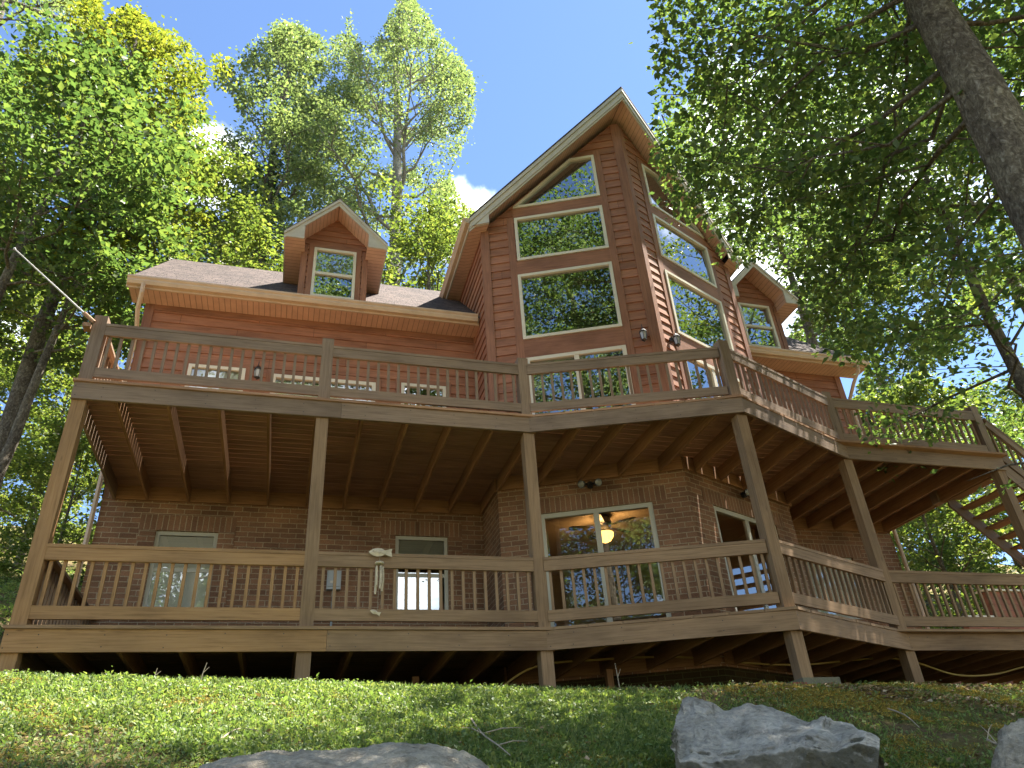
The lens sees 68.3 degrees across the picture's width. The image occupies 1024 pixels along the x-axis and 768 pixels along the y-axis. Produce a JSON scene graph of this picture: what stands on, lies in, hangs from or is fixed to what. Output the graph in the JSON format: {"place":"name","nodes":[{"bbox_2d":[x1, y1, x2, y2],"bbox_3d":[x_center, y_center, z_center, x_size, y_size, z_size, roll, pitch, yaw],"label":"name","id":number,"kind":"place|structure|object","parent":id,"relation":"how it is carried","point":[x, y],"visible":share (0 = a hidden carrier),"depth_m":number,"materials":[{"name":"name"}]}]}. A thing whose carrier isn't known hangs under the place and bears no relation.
{"place":"outdoors","nodes":[
{"label":"outdoors","id":0,"kind":"place"},
{"bbox_2d":[0,526,1023,767],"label":"ground","id":1,"kind":"structure","parent":0,"point":[905,725],"depth_m":6.22,"materials":[{"name":"green plant"}]},
{"bbox_2d":[0,279,63,553],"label":"broadleaf tree","id":2,"kind":"object","parent":1,"relation":"on","point":[35,299],"visible":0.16,"depth_m":34.08,"materials":[{"name":"green plant"}]},
{"bbox_2d":[0,248,100,544],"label":"broadleaf tree","id":3,"kind":"object","parent":1,"relation":"on","point":[41,410],"visible":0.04,"depth_m":37.81,"materials":[{"name":"green plant"}]},
{"bbox_2d":[0,395,104,582],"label":"sapling","id":4,"kind":"object","parent":1,"relation":"on","point":[33,467],"visible":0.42,"depth_m":23.99,"materials":[{"name":"green plant"}]},
{"bbox_2d":[0,334,135,567],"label":"broadleaf tree","id":5,"kind":"object","parent":1,"relation":"on","point":[66,383],"visible":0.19,"depth_m":29.95,"materials":[{"name":"green plant"}]},
{"bbox_2d":[0,0,199,304],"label":"broadleaf tree","id":6,"kind":"object","parent":1,"relation":"on","point":[55,5],"visible":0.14,"depth_m":28.90,"materials":[{"name":"green plant"}]},
{"bbox_2d":[0,0,217,320],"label":"broadleaf tree","id":7,"kind":"object","parent":1,"relation":"on","point":[120,108],"visible":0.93,"depth_m":17.25,"materials":[{"name":"green plant"}]},
{"bbox_2d":[0,121,228,484],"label":"broadleaf tree","id":8,"kind":"object","parent":1,"relation":"on","point":[12,442],"visible":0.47,"depth_m":18.22,"materials":[{"name":"green plant"}]},
{"bbox_2d":[0,0,246,488],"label":"broadleaf tree","id":9,"kind":"object","parent":1,"relation":"on","point":[137,27],"visible":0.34,"depth_m":23.14,"materials":[{"name":"green plant"}]},
{"bbox_2d":[16,111,285,380],"bbox_3d":[-10.208,-1.211,21.198,9.021,16.209,8.868,5,-33,-15],"label":"broadleaf tree","id":10,"kind":"object","parent":1,"relation":"on","point":[257,217],"visible":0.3,"depth_m":22.45,"materials":[{"name":"green plant"}]},
{"bbox_2d":[218,728,271,740],"bbox_3d":[-1.912,2.487,5.350,0.383,0.120,0.219,16,-37,-29],"label":"fallen stick","id":11,"kind":"object","parent":1,"relation":"on","point":[225,735],"visible":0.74,"depth_m":5.40,"materials":[{"name":"wood"}]},
{"bbox_2d":[133,14,379,319],"bbox_3d":[-9.804,-4.251,28.663,8.771,31.484,9.086,-18,-34,21],"label":"broadleaf tree","id":12,"kind":"object","parent":1,"relation":"on","point":[288,50],"visible":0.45,"depth_m":30.68,"materials":[{"name":"green plant"}]},
{"bbox_2d":[207,140,298,267],"bbox_3d":[-9.915,-3.293,28.066,3.666,15.096,4.280,-16,-33,19],"label":"ivy","id":13,"kind":"object","parent":12,"relation":"attached to","point":[269,186],"visible":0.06,"depth_m":30.92,"materials":[{"name":"green plant"}]},
{"bbox_2d":[199,742,488,767],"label":"boulder","id":14,"kind":"object","parent":1,"relation":"on","point":[398,755],"visible":1,"depth_m":4.29,"materials":[{"name":"grey stone"}]},
{"bbox_2d":[244,0,486,290],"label":"broadleaf tree","id":15,"kind":"object","parent":1,"relation":"on","point":[401,38],"visible":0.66,"depth_m":34.56,"materials":[{"name":"green plant"}]},
{"bbox_2d":[367,171,474,290],"bbox_3d":[-2.019,1.520,23.668,9.120,18.443,8.355,5,-33,-15],"label":"broadleaf tree","id":16,"kind":"object","parent":1,"relation":"on","point":[443,234],"visible":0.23,"depth_m":25.65,"materials":[{"name":"green plant"}]},
{"bbox_2d":[0,565,975,644],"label":"undergrowth","id":17,"kind":"object","parent":1,"relation":"on","point":[15,581],"visible":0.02,"depth_m":20.39,"materials":[{"name":"green plant"}]},
{"bbox_2d":[462,718,522,755],"bbox_3d":[-0.104,2.639,5.674,0.323,0.399,1.099,10,-34,-22],"label":"fallen stick","id":18,"kind":"object","parent":1,"relation":"on","point":[482,733],"visible":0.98,"depth_m":5.69,"materials":[{"name":"wood"}]},
{"bbox_2d":[76,87,929,690],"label":"cabin house","id":19,"kind":"structure","parent":1,"relation":"on","point":[568,247],"depth_m":14.54,"materials":[{"name":"wood"}]},
{"bbox_2d":[142,531,217,606],"bbox_3d":[-5.105,2.911,11.643,0.920,1.290,0.055,5,-33,-15],"label":"window","id":20,"kind":"structure","parent":19,"relation":"in","point":[162,538],"depth_m":11.62,"materials":[{"name":"clear glass"}]},
{"bbox_2d":[179,359,250,391],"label":"window","id":21,"kind":"structure","parent":19,"relation":"in","point":[191,362],"depth_m":13.51,"materials":[{"name":"beige wood"}]},
{"bbox_2d":[254,362,260,379],"bbox_3d":[-4.567,-0.225,13.566,0.144,0.395,0.230,5,-33,-15],"label":"wall lantern","id":22,"kind":"object","parent":19,"relation":"attached to","point":[257,370],"depth_m":13.46,"materials":[{"name":"metal"}]},
{"bbox_2d":[264,369,380,401],"bbox_3d":[-3.410,0.879,13.430,2.070,2.440,0.133,5,-33,-15],"label":"sliding door","id":23,"kind":"structure","parent":19,"relation":"in","point":[277,373],"depth_m":13.94,"materials":[{"name":"beige wood"}]},
{"bbox_2d":[326,570,341,625],"bbox_3d":[-2.809,3.723,11.719,0.220,1.660,0.108,5,-33,-15],"label":"electrical box","id":24,"kind":"object","parent":19,"relation":"attached to","point":[329,583],"visible":0.57,"depth_m":12.02,"materials":[{"name":"grey metal"}]},
{"bbox_2d":[395,536,448,609],"bbox_3d":[-1.519,3.212,12.624,0.900,1.350,0.055,5,-33,-15],"label":"window","id":25,"kind":"structure","parent":19,"relation":"in","point":[403,544],"depth_m":12.85,"materials":[{"name":"clear glass"}]},
{"bbox_2d":[396,378,450,407],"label":"window","id":26,"kind":"structure","parent":19,"relation":"in","point":[403,382],"depth_m":14.47,"materials":[{"name":"beige wood"}]},
{"bbox_2d":[513,155,599,208],"bbox_3d":[0.888,-4.264,15.981,1.820,1.200,0.100,-7,-31,5],"label":"window","id":27,"kind":"structure","parent":19,"relation":"in","point":[521,204],"depth_m":15.88,"materials":[{"name":"beige wood"}]},
{"bbox_2d":[514,205,608,260],"bbox_3d":[0.978,-3.029,15.227,1.820,1.140,0.100,-7,-31,5],"label":"window","id":28,"kind":"structure","parent":19,"relation":"in","point":[593,208],"depth_m":15.36,"materials":[{"name":"beige wood"}]},
{"bbox_2d":[518,261,621,339],"bbox_3d":[1.074,-1.579,14.344,1.840,1.540,0.100,-7,-31,5],"label":"window","id":29,"kind":"structure","parent":19,"relation":"in","point":[521,277],"depth_m":14.42,"materials":[{"name":"clear glass"}]},
{"bbox_2d":[527,345,635,414],"bbox_3d":[1.227,0.379,13.147,1.820,2.220,0.100,-7,-31,5],"label":"sliding door","id":30,"kind":"structure","parent":19,"relation":"in","point":[621,348],"depth_m":13.64,"materials":[{"name":"beige wood"}]},
{"bbox_2d":[578,478,601,488],"bbox_3d":[1.263,1.627,12.237,0.398,0.166,0.246,-7,-31,5],"label":"floodlight","id":31,"kind":"object","parent":19,"relation":"attached to","point":[590,484],"visible":1,"depth_m":12.15,"materials":[{"name":"metal"}]},
{"bbox_2d":[569,514,635,542],"bbox_3d":[1.651,2.653,13.683,1.241,0.500,1.194,5,-33,-15],"label":"ceiling fan","id":32,"kind":"object","parent":19,"relation":"hanging from","point":[606,524],"visible":0.82,"depth_m":13.60,"materials":[{"name":"wood"}]},
{"bbox_2d":[541,502,671,626],"bbox_3d":[1.423,2.979,11.623,1.820,2.240,0.070,-7,-31,5],"label":"sliding door","id":33,"kind":"structure","parent":19,"relation":"in","point":[596,511],"depth_m":12.04,"materials":[{"name":"beige plastic"}]},
{"bbox_2d":[639,324,646,341],"bbox_3d":[2.356,-0.899,13.559,0.131,0.395,0.232,-8,-32,7],"label":"wall lantern","id":34,"kind":"object","parent":19,"relation":"attached to","point":[643,333],"depth_m":13.46,"materials":[{"name":"metal"}]},
{"bbox_2d":[641,164,703,238],"bbox_3d":[3.538,-4.017,16.703,1.820,1.200,0.100,21,-39,-35],"label":"window","id":35,"kind":"structure","parent":19,"relation":"in","point":[693,228],"depth_m":16.63,"materials":[{"name":"beige wood"}]},
{"bbox_2d":[669,329,680,346],"bbox_3d":[2.959,-0.819,13.724,0.130,0.395,0.230,21,-39,-35],"label":"wall lantern","id":36,"kind":"object","parent":19,"relation":"attached to","point":[675,338],"depth_m":13.65,"materials":[{"name":"metal"}]},
{"bbox_2d":[652,213,716,288],"bbox_3d":[3.629,-2.781,15.949,1.820,1.140,0.100,21,-39,-35],"label":"window","id":37,"kind":"structure","parent":19,"relation":"in","point":[656,219],"depth_m":16.11,"materials":[{"name":"beige wood"}]},
{"bbox_2d":[664,269,734,362],"bbox_3d":[3.742,-1.330,15.071,1.840,1.540,0.100,21,-39,-35],"label":"window","id":38,"kind":"structure","parent":19,"relation":"in","point":[669,275],"depth_m":15.36,"materials":[{"name":"beige wood"}]},
{"bbox_2d":[687,360,740,398],"bbox_3d":[3.878,0.626,13.869,1.820,2.220,0.100,21,-39,-35],"label":"sliding door","id":39,"kind":"structure","parent":19,"relation":"in","point":[711,369],"depth_m":14.27,"materials":[{"name":"beige wood"}]},
{"bbox_2d":[740,488,748,497],"bbox_3d":[4.075,1.902,12.986,0.399,0.166,0.246,21,-39,-35],"label":"floodlight","id":40,"kind":"object","parent":19,"relation":"attached to","point":[744,493],"visible":0.47,"depth_m":12.87,"materials":[{"name":"metal"}]},
{"bbox_2d":[714,506,795,610],"bbox_3d":[4.030,3.223,12.333,1.820,2.240,0.070,21,-39,-35],"label":"sliding door","id":41,"kind":"structure","parent":19,"relation":"in","point":[746,520],"depth_m":12.52,"materials":[{"name":"beige wood"}]},
{"bbox_2d":[807,558,862,618],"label":"window","id":42,"kind":"structure","parent":19,"relation":"in","point":[841,615],"depth_m":14.69,"materials":[{"name":"glass"}]},
{"bbox_2d":[0,315,1023,687],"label":"timber deck","id":43,"kind":"structure","parent":1,"relation":"on","point":[316,451],"depth_m":10.63,"materials":[{"name":"brown wood"}]},
{"bbox_2d":[13,247,95,331],"bbox_3d":[-6.072,-1.258,9.998,1.215,1.162,0.145,5,-33,-15],"label":"flag pole","id":44,"kind":"object","parent":43,"relation":"attached to","point":[87,326],"visible":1,"depth_m":9.88,"materials":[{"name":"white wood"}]},
{"bbox_2d":[369,548,391,615],"bbox_3d":[-1.601,2.389,9.111,0.291,0.833,0.113,5,-33,-15],"label":"wind chime","id":45,"kind":"object","parent":43,"relation":"hanging from","point":[378,552],"visible":1,"depth_m":9.17,"materials":[{"name":"wood"}]},
{"bbox_2d":[503,656,1023,684],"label":"garden hose","id":46,"kind":"object","parent":43,"relation":"hanging from","point":[569,661],"visible":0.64,"depth_m":11.04,"materials":[{"name":"yellow rubber"}]},
{"bbox_2d":[947,418,1023,566],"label":"staircase","id":47,"kind":"structure","parent":43,"relation":"attached to","point":[1015,473],"depth_m":13.94,"materials":[{"name":"brown wood"}]},
{"bbox_2d":[0,677,1023,767],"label":"moss","id":48,"kind":"object","parent":1,"relation":"on","point":[883,708],"visible":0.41,"depth_m":7.07,"materials":[{"name":"green plant"}]},
{"bbox_2d":[887,708,919,727],"bbox_3d":[3.397,2.880,6.525,0.052,0.247,0.713,-8,-31,5],"label":"fallen stick","id":49,"kind":"object","parent":48,"relation":"on","point":[902,714],"visible":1,"depth_m":6.61,"materials":[{"name":"grey wood"}]},
{"bbox_2d":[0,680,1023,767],"bbox_3d":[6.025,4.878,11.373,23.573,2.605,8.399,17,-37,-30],"label":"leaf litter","id":50,"kind":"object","parent":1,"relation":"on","point":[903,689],"visible":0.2,"depth_m":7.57,"materials":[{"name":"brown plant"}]},
{"bbox_2d":[648,116,845,339],"bbox_3d":[8.311,-2.200,26.375,6.650,22.339,6.709,5,-33,-15],"label":"broadleaf tree","id":51,"kind":"object","parent":1,"relation":"on","point":[772,270],"visible":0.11,"depth_m":27.40,"materials":[{"name":"green plant"}]},
{"bbox_2d":[670,696,884,767],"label":"boulder","id":52,"kind":"object","parent":1,"relation":"on","point":[706,734],"visible":1,"depth_m":4.66,"materials":[{"name":"grey stone"}]},
{"bbox_2d":[663,63,910,356],"bbox_3d":[9.746,-1.680,23.006,7.957,20.395,9.520,-15,-33,16],"label":"broadleaf tree","id":53,"kind":"object","parent":1,"relation":"on","point":[812,339],"visible":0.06,"depth_m":24.48,"materials":[{"name":"green plant"}]},
{"bbox_2d":[787,677,844,684],"bbox_3d":[3.418,3.575,8.794,0.838,0.224,0.562,5,-33,-15],"label":"concrete footing","id":54,"kind":"object","parent":1,"relation":"on","point":[810,680],"depth_m":8.72,"materials":[{"name":"concrete"}]},
{"bbox_2d":[625,0,1023,370],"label":"broadleaf tree","id":55,"kind":"object","parent":1,"relation":"on","point":[971,77],"visible":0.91,"depth_m":9.65,"materials":[{"name":"green plant"}]},
{"bbox_2d":[682,0,1023,515],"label":"broadleaf tree","id":56,"kind":"object","parent":1,"relation":"on","point":[1010,358],"visible":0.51,"depth_m":10.83,"materials":[{"name":"green plant"}]},
{"bbox_2d":[730,0,1023,311],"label":"broadleaf tree","id":57,"kind":"object","parent":1,"relation":"on","point":[1011,235],"visible":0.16,"depth_m":13.76,"materials":[{"name":"green plant"}]},
{"bbox_2d":[763,184,1023,601],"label":"broadleaf tree","id":58,"kind":"object","parent":1,"relation":"on","point":[870,373],"visible":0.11,"depth_m":39.31,"materials":[{"name":"green plant"}]},
{"bbox_2d":[806,2,1023,319],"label":"broadleaf tree","id":59,"kind":"object","parent":1,"relation":"on","point":[960,186],"visible":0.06,"depth_m":22.03,"materials":[{"name":"green plant"}]},
{"bbox_2d":[866,426,978,628],"bbox_3d":[14.276,4.971,26.416,4.017,7.859,6.714,-19,-34,22],"label":"sapling","id":60,"kind":"object","parent":1,"relation":"on","point":[926,563],"visible":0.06,"depth_m":25.22,"materials":[{"name":"green plant"}]},
{"bbox_2d":[853,390,1003,614],"bbox_3d":[16.649,4.922,32.302,7.408,10.419,7.040,5,-33,-15],"label":"sapling","id":61,"kind":"object","parent":1,"relation":"on","point":[870,422],"visible":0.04,"depth_m":31.61,"materials":[{"name":"green plant"}]},
{"bbox_2d":[852,363,1023,628],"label":"sapling","id":62,"kind":"object","parent":1,"relation":"on","point":[915,398],"visible":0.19,"depth_m":28.34,"materials":[{"name":"green plant"}]},
{"bbox_2d":[865,421,1023,628],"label":"broadleaf tree","id":63,"kind":"object","parent":1,"relation":"on","point":[991,547],"visible":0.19,"depth_m":19.80,"materials":[{"name":"green plant"}]},
{"bbox_2d":[887,405,1023,628],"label":"sapling","id":64,"kind":"object","parent":1,"relation":"on","point":[954,548],"visible":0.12,"depth_m":22.57,"materials":[{"name":"green plant"}]},
{"bbox_2d":[952,589,1023,685],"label":"retaining wall","id":65,"kind":"structure","parent":1,"relation":"on","point":[1002,603],"depth_m":16.99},
{"bbox_2d":[980,724,996,744],"bbox_3d":[3.610,2.663,5.663,0.101,0.248,0.636,-18,-34,21],"label":"fallen stick","id":66,"kind":"object","parent":1,"relation":"on","point":[991,741],"visible":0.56,"depth_m":5.69,"materials":[{"name":"wood"}]},
{"bbox_2d":[990,718,1023,767],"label":"boulder","id":67,"kind":"object","parent":1,"relation":"on","point":[1009,751],"visible":1,"depth_m":4.52,"materials":[{"name":"grey stone"}]},
{"bbox_2d":[0,0,1023,564],"label":"sky","id":68,"kind":"structure","parent":0,"point":[545,65],"materials":[{"name":"blue"}]}
]}

